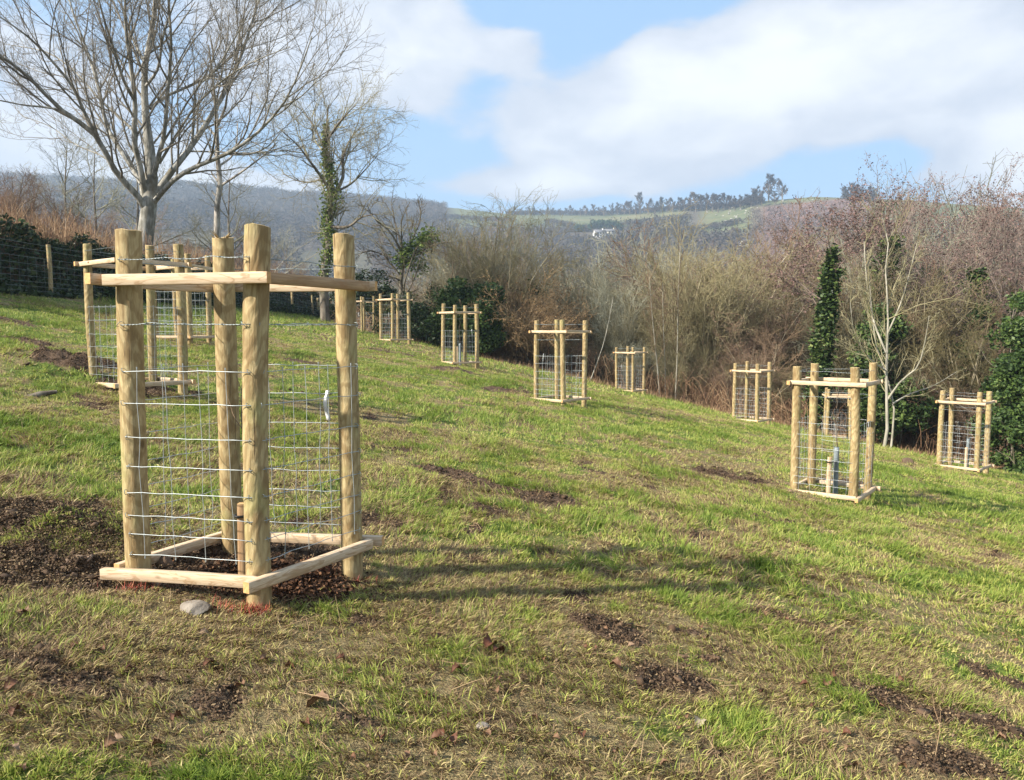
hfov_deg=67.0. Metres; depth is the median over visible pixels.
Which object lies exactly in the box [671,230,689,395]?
pale sapling tree
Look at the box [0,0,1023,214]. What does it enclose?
sky
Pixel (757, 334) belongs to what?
bare tree
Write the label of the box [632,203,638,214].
ridge tree
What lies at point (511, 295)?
bare tree
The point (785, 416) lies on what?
bramble undergrowth
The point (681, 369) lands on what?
bare shrub
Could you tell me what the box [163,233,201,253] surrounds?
bare shrub
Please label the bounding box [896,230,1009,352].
bare shrub
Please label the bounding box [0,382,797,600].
dry clods
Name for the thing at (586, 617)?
soil crumbs
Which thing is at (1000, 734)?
dead leaf
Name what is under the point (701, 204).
ridge tree
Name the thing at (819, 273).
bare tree
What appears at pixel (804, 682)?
dead leaf
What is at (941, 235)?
alder tree
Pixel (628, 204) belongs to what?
ridge tree
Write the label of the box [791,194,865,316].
alder tree
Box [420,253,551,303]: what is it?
bare shrub
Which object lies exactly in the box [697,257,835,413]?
bare shrub
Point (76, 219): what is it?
bare shrub
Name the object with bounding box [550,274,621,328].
bare shrub
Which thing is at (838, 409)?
bare shrub
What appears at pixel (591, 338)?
bare shrub
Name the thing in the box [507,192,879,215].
ridge hedgerow
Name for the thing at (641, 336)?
bare shrub
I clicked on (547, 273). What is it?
bare tree
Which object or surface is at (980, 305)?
bare shrub
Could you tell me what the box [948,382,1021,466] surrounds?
bare shrub
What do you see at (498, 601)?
straw
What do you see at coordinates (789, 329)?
bare tree
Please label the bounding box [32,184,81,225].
bare tree
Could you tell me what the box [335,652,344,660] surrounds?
dead leaf
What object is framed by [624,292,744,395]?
bare shrub
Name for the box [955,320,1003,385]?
bare shrub
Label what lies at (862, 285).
bare shrub
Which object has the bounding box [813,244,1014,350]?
bare shrub
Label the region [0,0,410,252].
ash tree
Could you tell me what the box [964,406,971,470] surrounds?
sapling
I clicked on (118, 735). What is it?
dead leaf
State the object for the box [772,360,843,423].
bare shrub
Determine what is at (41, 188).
bare tree
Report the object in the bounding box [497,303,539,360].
bare shrub
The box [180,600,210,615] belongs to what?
stone
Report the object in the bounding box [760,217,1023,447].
bare shrub
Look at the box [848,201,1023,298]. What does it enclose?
bare shrub
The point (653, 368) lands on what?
bare shrub
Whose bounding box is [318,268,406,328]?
bramble bush
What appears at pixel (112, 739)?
dead leaf
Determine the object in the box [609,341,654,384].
bare shrub
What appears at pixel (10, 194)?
bare shrub
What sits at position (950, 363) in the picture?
bare shrub
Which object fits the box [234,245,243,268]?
bare shrub
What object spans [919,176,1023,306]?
alder tree
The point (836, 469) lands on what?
sapling
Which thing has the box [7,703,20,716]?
dead leaf
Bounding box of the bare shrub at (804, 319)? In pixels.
[751,251,918,427]
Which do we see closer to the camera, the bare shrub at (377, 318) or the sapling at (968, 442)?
the sapling at (968, 442)
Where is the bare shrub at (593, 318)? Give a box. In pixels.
[548,283,656,378]
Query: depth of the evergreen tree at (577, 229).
610.75 m
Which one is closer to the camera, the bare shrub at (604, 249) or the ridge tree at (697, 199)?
the bare shrub at (604, 249)
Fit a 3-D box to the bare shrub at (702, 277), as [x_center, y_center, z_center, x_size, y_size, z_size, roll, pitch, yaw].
[7.319,-3.163,33.163,6.581,9.001,9.579,-3,5,-33]
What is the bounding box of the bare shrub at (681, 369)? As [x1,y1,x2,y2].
[637,333,708,401]
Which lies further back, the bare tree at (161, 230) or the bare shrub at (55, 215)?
the bare tree at (161, 230)
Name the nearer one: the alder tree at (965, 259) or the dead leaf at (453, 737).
the dead leaf at (453, 737)
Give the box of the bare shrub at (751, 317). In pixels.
[673,257,807,390]
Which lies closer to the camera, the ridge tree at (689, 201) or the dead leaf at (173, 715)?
the dead leaf at (173, 715)
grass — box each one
[97,558,376,616]
[357,326,1004,469]
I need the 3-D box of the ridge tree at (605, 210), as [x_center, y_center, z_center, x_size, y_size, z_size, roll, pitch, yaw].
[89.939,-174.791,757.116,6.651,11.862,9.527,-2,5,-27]
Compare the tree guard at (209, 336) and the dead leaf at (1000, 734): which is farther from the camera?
the tree guard at (209, 336)
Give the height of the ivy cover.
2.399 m
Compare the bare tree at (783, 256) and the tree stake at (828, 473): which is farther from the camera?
the bare tree at (783, 256)
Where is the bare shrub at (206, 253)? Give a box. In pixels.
[192,245,212,263]
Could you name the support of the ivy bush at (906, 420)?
on the field ground at (448, 683)
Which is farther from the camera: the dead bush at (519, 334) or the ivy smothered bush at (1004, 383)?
the dead bush at (519, 334)
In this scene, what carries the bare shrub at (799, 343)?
on the field ground at (448, 683)
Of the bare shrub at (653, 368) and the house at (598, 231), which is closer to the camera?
the bare shrub at (653, 368)
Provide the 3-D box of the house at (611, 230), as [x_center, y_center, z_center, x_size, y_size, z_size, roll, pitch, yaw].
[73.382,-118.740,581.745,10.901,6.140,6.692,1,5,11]
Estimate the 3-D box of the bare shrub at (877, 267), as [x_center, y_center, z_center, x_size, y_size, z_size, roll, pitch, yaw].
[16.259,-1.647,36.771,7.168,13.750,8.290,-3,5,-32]
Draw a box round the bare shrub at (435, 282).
[420,260,469,299]
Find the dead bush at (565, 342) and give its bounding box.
[504,308,601,370]
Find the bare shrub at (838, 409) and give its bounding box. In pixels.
[805,360,864,438]
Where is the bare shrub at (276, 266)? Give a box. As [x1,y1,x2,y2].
[270,254,286,272]
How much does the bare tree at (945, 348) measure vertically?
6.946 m
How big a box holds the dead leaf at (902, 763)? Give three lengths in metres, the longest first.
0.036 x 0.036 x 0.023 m
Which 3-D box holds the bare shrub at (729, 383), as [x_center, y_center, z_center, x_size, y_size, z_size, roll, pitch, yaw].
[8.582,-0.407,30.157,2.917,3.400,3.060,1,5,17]
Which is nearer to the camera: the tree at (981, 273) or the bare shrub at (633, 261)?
the tree at (981, 273)
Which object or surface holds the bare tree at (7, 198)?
on the field ground at (448, 683)
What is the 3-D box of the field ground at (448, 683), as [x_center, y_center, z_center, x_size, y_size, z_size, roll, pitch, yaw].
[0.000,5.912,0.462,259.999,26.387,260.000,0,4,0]
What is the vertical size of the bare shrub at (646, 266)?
11.197 m
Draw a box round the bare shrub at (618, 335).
[581,303,661,385]
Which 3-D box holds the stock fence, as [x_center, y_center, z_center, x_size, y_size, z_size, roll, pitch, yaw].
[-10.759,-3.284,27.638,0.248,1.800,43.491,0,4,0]
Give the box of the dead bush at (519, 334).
[492,304,553,358]
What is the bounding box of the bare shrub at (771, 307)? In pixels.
[691,256,840,414]
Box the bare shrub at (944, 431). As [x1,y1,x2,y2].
[925,383,996,454]
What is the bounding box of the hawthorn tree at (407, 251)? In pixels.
[354,186,461,333]
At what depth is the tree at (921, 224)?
35.15 m
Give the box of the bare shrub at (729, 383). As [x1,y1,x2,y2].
[698,336,770,412]
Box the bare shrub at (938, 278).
[912,248,1011,374]
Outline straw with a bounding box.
[2,383,1023,779]
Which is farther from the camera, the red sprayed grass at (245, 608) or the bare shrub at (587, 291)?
the bare shrub at (587, 291)
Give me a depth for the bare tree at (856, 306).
31.46 m
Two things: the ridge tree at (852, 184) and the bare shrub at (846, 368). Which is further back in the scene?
the ridge tree at (852, 184)
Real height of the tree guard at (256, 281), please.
2.142 m
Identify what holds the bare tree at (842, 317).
on the field ground at (448, 683)
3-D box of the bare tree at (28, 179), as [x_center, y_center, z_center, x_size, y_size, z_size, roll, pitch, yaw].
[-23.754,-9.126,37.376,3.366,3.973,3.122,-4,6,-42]
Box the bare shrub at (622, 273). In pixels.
[577,241,689,325]
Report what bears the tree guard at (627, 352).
on the field ground at (448, 683)
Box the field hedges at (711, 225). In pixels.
[441,212,746,244]
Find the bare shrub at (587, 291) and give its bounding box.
[543,270,643,352]
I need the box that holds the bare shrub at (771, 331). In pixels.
[666,285,814,403]
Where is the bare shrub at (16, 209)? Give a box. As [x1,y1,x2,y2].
[0,195,29,219]
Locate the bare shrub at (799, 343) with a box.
[777,296,910,427]
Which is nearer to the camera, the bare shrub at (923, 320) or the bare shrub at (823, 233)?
the bare shrub at (923, 320)
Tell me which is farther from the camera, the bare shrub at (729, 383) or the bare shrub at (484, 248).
the bare shrub at (484, 248)
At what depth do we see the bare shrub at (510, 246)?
34.65 m
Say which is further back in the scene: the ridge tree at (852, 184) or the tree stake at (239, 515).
the ridge tree at (852, 184)
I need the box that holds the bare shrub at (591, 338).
[565,308,652,375]
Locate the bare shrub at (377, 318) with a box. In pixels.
[366,295,389,329]
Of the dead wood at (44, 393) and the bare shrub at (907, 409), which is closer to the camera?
the dead wood at (44, 393)
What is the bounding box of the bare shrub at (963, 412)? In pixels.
[926,361,982,447]
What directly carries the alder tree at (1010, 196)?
on the field ground at (448, 683)
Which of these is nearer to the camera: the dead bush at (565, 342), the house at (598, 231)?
the dead bush at (565, 342)
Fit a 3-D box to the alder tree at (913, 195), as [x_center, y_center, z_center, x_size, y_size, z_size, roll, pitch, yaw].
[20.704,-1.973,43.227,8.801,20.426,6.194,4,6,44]
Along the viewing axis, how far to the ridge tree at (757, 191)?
584.27 m
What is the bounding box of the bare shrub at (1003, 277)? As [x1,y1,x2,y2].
[961,243,1022,302]
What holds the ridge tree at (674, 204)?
on the hills
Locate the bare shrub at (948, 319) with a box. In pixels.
[892,254,1022,407]
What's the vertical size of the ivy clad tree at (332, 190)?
13.952 m
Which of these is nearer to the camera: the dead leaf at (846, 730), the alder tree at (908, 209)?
the dead leaf at (846, 730)
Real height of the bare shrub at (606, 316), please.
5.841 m
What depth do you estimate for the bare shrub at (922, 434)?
26.30 m
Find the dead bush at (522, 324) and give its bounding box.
[446,281,580,363]
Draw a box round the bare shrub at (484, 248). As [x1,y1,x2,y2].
[415,209,556,296]
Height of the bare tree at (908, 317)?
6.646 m
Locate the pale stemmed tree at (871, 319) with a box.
[836,178,980,446]
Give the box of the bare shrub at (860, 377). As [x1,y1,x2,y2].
[832,363,904,442]
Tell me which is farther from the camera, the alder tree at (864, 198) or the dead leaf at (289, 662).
the alder tree at (864, 198)
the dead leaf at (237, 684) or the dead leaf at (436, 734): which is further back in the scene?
the dead leaf at (237, 684)
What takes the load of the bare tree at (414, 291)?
on the field ground at (448, 683)
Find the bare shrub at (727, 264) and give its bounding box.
[611,213,802,353]
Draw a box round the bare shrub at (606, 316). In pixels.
[574,266,655,380]
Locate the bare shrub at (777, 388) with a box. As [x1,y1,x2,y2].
[718,352,792,415]
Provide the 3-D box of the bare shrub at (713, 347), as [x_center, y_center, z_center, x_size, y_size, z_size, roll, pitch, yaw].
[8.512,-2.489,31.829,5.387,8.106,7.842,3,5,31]
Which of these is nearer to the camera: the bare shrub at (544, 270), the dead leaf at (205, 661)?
the dead leaf at (205, 661)
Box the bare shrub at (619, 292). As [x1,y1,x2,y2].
[551,263,687,354]
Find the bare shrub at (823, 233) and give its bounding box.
[760,199,927,311]
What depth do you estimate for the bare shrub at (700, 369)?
30.66 m
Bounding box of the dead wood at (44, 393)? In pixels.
[25,390,56,396]
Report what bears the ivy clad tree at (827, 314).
on the field ground at (448, 683)
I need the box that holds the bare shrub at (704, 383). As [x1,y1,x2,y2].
[679,344,742,407]
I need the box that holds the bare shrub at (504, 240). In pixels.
[439,186,542,288]
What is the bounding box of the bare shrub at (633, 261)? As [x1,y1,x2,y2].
[558,207,703,309]
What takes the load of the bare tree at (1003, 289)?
on the field ground at (448, 683)
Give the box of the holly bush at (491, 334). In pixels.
[424,275,514,358]
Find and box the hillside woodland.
[0,170,1023,306]
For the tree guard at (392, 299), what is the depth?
26.71 m
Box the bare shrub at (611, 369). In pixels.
[572,331,631,381]
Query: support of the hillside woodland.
on the hills
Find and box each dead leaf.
[3,676,18,691]
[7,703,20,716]
[11,742,19,749]
[14,609,22,617]
[16,762,26,769]
[20,605,30,611]
[51,646,58,655]
[102,733,116,746]
[114,732,122,738]
[143,760,151,767]
[151,737,164,747]
[168,710,182,720]
[199,627,207,633]
[203,657,215,665]
[235,679,244,687]
[258,653,267,659]
[285,660,294,668]
[299,715,309,723]
[306,690,328,706]
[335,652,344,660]
[429,728,440,739]
[436,726,444,736]
[447,732,457,744]
[451,662,461,672]
[483,633,498,648]
[483,728,490,734]
[493,644,504,652]
[576,728,585,737]
[609,657,621,670]
[660,758,667,766]
[694,715,706,727]
[799,679,808,685]
[822,678,832,685]
[842,727,850,734]
[847,759,858,768]
[897,761,906,767]
[996,732,1007,741]
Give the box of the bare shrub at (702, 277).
[565,207,775,391]
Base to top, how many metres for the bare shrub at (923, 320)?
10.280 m
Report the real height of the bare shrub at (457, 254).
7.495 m
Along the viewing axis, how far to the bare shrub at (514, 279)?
33.02 m
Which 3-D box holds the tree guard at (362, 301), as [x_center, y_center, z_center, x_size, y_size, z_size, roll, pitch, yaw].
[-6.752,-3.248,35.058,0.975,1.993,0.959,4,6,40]
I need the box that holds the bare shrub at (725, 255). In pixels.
[609,203,830,333]
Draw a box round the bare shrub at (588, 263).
[535,242,657,304]
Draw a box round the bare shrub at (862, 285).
[788,194,1021,350]
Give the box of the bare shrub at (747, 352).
[711,298,803,416]
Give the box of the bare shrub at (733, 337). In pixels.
[647,291,781,411]
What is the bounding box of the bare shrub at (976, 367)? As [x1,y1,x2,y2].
[866,280,1013,449]
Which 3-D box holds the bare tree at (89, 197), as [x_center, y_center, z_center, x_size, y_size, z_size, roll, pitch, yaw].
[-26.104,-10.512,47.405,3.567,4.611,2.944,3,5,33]
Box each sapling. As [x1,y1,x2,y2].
[227,370,242,429]
[260,222,331,272]
[458,316,461,364]
[832,375,846,493]
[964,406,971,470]
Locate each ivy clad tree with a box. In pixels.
[223,54,424,321]
[757,184,903,431]
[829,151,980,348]
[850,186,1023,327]
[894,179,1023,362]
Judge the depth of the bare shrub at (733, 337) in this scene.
32.10 m
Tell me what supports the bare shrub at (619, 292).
on the field ground at (448, 683)
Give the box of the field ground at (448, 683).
[0,233,1023,779]
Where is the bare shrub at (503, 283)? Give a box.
[446,265,531,308]
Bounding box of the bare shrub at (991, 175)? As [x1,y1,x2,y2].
[804,152,1013,299]
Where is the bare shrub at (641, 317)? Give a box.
[554,249,712,375]
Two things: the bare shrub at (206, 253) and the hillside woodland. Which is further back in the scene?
the hillside woodland
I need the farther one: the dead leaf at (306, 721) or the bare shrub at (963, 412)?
the bare shrub at (963, 412)
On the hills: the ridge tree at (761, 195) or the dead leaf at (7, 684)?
the ridge tree at (761, 195)
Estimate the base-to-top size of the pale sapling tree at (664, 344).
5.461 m
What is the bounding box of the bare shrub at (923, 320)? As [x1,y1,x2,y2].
[833,257,1023,445]
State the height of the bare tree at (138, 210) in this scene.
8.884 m
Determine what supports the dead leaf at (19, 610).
on the field ground at (448, 683)
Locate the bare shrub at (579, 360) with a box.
[567,333,598,375]
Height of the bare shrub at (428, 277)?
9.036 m
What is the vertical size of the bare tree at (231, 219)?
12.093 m
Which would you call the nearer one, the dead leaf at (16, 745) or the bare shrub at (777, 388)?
the dead leaf at (16, 745)
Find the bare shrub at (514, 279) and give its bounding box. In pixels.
[430,200,589,356]
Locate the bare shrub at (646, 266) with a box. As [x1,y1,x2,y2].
[594,190,835,389]
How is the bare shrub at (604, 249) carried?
on the field ground at (448, 683)
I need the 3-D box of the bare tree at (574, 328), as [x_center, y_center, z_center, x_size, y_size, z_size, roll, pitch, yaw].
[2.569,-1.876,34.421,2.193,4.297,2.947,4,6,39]
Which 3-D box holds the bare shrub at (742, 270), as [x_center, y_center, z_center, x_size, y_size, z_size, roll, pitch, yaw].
[9.763,-3.152,33.699,7.821,10.698,11.385,3,6,37]
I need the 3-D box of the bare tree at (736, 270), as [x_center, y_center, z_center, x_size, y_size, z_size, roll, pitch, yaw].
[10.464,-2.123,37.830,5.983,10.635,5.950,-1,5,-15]
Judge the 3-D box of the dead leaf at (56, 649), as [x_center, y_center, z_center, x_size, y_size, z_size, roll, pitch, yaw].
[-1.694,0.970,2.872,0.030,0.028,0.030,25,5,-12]
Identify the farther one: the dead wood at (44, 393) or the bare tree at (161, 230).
the bare tree at (161, 230)
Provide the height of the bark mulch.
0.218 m
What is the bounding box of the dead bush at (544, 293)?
[477,263,597,358]
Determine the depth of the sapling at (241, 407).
3.89 m
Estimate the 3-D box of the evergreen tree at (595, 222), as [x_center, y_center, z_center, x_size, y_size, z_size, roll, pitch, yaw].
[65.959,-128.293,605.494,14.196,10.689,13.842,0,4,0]
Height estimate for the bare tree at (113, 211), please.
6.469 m
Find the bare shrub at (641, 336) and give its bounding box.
[588,303,715,387]
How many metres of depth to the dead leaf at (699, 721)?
3.01 m
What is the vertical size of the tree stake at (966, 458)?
0.600 m
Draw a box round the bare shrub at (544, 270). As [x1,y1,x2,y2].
[516,220,592,305]
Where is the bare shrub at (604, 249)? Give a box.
[560,200,737,392]
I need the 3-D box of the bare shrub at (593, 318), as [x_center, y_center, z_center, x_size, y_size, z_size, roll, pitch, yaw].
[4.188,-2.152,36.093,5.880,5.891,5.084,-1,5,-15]
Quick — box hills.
[0,181,1023,334]
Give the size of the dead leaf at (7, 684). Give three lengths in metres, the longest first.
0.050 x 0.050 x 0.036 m
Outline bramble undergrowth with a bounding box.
[330,306,1023,468]
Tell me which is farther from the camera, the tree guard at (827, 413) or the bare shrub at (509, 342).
the bare shrub at (509, 342)
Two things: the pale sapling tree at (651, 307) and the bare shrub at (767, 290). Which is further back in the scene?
the bare shrub at (767, 290)
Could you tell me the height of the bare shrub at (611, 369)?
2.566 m
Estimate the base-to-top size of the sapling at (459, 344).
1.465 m
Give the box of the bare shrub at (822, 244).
[774,203,883,297]
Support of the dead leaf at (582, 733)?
on the field ground at (448, 683)
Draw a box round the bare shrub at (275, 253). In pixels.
[234,239,290,268]
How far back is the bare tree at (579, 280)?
50.49 m
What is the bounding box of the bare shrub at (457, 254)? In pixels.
[416,202,529,310]
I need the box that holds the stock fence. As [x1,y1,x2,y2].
[0,238,333,313]
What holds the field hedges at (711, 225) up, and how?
on the hills
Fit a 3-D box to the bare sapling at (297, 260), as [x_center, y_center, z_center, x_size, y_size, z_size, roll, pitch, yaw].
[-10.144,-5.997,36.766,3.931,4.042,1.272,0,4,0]
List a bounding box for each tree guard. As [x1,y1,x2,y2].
[74,244,195,394]
[84,223,383,607]
[154,253,214,343]
[356,296,376,333]
[376,292,413,344]
[437,304,482,368]
[529,320,591,406]
[613,346,647,393]
[730,361,775,424]
[787,363,882,504]
[822,388,850,438]
[935,388,996,473]
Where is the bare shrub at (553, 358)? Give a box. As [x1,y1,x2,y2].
[539,328,578,369]
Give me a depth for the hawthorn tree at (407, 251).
37.30 m
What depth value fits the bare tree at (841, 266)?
35.63 m
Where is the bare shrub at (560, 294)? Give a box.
[510,273,589,317]
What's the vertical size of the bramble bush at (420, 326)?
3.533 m
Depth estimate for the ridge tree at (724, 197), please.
620.71 m
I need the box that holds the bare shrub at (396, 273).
[363,222,492,302]
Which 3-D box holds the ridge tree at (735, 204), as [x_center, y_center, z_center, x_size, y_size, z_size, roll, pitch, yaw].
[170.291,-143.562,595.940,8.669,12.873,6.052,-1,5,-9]
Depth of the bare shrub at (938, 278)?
30.16 m
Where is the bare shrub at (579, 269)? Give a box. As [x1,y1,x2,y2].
[544,233,644,311]
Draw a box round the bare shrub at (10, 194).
[0,175,39,218]
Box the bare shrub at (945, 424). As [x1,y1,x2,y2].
[917,364,974,454]
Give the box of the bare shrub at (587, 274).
[527,237,635,370]
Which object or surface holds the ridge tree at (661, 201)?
on the hills
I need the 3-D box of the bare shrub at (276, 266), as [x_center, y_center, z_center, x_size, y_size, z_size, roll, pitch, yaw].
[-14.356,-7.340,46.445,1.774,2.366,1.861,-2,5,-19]
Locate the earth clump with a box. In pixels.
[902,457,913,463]
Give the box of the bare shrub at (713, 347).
[626,238,787,403]
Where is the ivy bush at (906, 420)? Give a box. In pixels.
[841,302,947,447]
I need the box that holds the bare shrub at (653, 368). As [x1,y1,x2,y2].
[630,339,672,395]
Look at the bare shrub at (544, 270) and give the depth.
56.28 m
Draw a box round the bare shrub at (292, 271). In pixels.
[281,262,308,274]
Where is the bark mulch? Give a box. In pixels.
[161,547,412,620]
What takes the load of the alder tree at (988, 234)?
on the field ground at (448, 683)
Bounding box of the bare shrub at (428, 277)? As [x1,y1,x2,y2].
[390,243,530,306]
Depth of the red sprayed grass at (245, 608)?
3.52 m
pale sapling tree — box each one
[642,260,669,390]
[654,269,671,394]
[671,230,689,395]
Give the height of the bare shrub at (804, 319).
10.218 m
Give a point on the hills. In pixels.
(711, 217)
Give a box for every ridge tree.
[600,206,606,216]
[615,202,621,214]
[621,200,626,214]
[624,200,631,214]
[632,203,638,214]
[634,191,643,214]
[643,198,654,214]
[651,200,660,211]
[658,196,664,212]
[661,198,669,210]
[668,197,677,209]
[677,197,681,211]
[679,197,687,211]
[685,191,695,211]
[692,193,703,211]
[698,194,704,209]
[704,194,710,211]
[706,193,716,211]
[710,194,722,212]
[720,193,727,209]
[725,195,734,210]
[730,195,737,210]
[737,195,745,208]
[744,194,749,207]
[746,190,758,206]
[750,185,763,203]
[756,190,764,206]
[763,173,779,201]
[769,191,778,204]
[776,179,788,199]
[840,186,849,195]
[844,182,860,194]
[865,186,874,195]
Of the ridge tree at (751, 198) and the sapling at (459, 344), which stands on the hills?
the ridge tree at (751, 198)
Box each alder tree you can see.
[762,207,820,373]
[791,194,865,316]
[797,165,980,329]
[841,167,943,307]
[850,175,948,297]
[888,241,1023,294]
[892,152,1023,359]
[898,149,1023,376]
[908,195,1017,288]
[913,222,1014,316]
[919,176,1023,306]
[942,231,1022,322]
[946,183,1023,289]
[951,176,1023,308]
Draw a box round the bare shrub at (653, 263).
[602,248,755,293]
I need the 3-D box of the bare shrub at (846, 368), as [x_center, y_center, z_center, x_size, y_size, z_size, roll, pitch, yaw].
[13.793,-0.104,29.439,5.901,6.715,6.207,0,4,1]
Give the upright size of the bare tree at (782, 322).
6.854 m
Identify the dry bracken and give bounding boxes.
[0,195,332,303]
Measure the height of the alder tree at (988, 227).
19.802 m
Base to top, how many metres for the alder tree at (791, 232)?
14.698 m
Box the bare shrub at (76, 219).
[54,204,97,235]
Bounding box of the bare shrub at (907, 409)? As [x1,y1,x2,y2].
[868,363,937,442]
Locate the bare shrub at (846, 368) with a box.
[782,297,975,434]
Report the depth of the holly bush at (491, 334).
30.74 m
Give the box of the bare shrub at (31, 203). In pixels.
[0,185,44,223]
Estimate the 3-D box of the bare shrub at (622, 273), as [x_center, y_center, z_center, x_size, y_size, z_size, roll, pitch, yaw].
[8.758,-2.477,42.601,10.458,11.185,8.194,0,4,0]
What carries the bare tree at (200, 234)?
on the field ground at (448, 683)
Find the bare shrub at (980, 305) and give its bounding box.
[967,277,1021,353]
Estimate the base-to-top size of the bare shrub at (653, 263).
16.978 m
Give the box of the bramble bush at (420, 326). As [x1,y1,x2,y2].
[370,277,549,348]
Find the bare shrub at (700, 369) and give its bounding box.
[660,335,743,403]
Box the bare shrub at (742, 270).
[601,198,835,405]
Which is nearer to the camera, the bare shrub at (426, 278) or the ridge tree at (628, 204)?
the bare shrub at (426, 278)
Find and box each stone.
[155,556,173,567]
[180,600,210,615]
[476,722,489,729]
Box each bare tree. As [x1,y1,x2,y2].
[0,165,44,218]
[0,165,49,214]
[0,174,22,198]
[0,189,20,213]
[8,160,51,214]
[11,168,68,225]
[18,112,108,220]
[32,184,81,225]
[47,119,136,237]
[59,178,99,232]
[95,133,221,246]
[97,196,132,243]
[154,206,175,252]
[168,134,277,260]
[178,34,277,237]
[183,210,225,259]
[222,217,278,265]
[271,224,308,273]
[403,279,425,301]
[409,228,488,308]
[409,279,436,300]
[495,278,524,316]
[517,236,591,349]
[545,302,594,370]
[559,257,597,301]
[682,238,782,343]
[735,214,851,374]
[738,318,806,409]
[764,291,831,408]
[765,284,814,417]
[771,222,862,362]
[774,210,901,379]
[775,274,883,405]
[787,265,907,420]
[860,252,969,315]
[882,302,949,447]
[894,306,993,434]
[942,301,1021,399]
[973,265,1023,316]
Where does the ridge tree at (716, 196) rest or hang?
on the hills
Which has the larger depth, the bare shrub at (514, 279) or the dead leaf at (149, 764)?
the bare shrub at (514, 279)
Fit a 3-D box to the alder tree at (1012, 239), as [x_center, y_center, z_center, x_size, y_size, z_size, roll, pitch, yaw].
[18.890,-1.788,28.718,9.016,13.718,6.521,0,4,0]
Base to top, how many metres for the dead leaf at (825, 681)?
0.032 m
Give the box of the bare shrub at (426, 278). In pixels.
[404,255,473,304]
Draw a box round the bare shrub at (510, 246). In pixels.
[405,181,572,295]
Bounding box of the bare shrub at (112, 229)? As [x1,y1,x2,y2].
[93,213,128,240]
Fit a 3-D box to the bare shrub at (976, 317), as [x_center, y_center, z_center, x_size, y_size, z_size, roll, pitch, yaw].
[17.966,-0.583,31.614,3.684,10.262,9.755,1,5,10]
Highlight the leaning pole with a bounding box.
[590,300,612,380]
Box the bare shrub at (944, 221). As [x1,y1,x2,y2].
[854,175,1022,268]
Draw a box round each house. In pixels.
[592,229,606,238]
[603,228,616,235]
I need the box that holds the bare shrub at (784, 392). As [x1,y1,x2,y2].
[751,362,809,421]
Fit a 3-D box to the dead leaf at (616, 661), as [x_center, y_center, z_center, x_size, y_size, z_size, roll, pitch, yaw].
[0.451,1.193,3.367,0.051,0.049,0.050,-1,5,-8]
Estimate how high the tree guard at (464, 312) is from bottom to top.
2.095 m
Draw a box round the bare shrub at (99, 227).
[67,207,110,241]
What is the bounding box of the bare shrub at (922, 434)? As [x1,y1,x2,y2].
[891,351,968,451]
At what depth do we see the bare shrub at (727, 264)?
38.26 m
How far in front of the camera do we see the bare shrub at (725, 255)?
45.36 m
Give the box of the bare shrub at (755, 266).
[728,233,770,306]
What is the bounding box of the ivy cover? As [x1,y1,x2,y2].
[0,212,335,319]
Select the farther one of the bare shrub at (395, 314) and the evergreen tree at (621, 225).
the evergreen tree at (621, 225)
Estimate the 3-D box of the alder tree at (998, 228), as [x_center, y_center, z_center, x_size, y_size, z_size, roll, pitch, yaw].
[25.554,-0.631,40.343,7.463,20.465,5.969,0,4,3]
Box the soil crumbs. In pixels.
[0,335,1023,779]
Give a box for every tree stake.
[233,502,244,588]
[826,457,836,492]
[964,447,967,470]
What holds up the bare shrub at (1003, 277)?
on the field ground at (448, 683)
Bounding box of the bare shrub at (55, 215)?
[36,199,78,235]
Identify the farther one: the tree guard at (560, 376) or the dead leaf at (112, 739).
the tree guard at (560, 376)
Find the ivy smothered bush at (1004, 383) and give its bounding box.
[930,288,1023,474]
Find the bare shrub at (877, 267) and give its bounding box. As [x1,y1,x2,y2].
[798,215,944,359]
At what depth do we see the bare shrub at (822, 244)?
50.48 m
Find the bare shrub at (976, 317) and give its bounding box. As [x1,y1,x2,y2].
[899,266,1008,397]
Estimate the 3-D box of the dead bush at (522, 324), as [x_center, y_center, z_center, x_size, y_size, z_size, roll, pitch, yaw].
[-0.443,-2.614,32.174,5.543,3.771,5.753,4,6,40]
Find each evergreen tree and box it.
[574,224,584,231]
[587,219,604,231]
[595,219,612,229]
[605,219,618,228]
[612,223,623,229]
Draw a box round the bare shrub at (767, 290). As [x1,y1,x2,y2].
[688,232,811,400]
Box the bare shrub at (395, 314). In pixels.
[383,305,406,335]
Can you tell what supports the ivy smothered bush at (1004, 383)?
on the field ground at (448, 683)
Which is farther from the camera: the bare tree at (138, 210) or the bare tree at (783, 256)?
the bare tree at (138, 210)
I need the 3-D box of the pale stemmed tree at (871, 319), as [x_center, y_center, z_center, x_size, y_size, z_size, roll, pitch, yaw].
[11.924,-2.101,23.367,4.638,8.216,3.801,1,5,8]
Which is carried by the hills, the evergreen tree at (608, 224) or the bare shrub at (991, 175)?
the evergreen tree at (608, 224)
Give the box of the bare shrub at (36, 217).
[23,202,50,232]
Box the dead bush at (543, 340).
[469,298,598,364]
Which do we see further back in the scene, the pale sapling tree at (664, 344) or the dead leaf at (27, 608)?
the pale sapling tree at (664, 344)
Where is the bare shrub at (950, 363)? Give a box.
[855,291,1012,462]

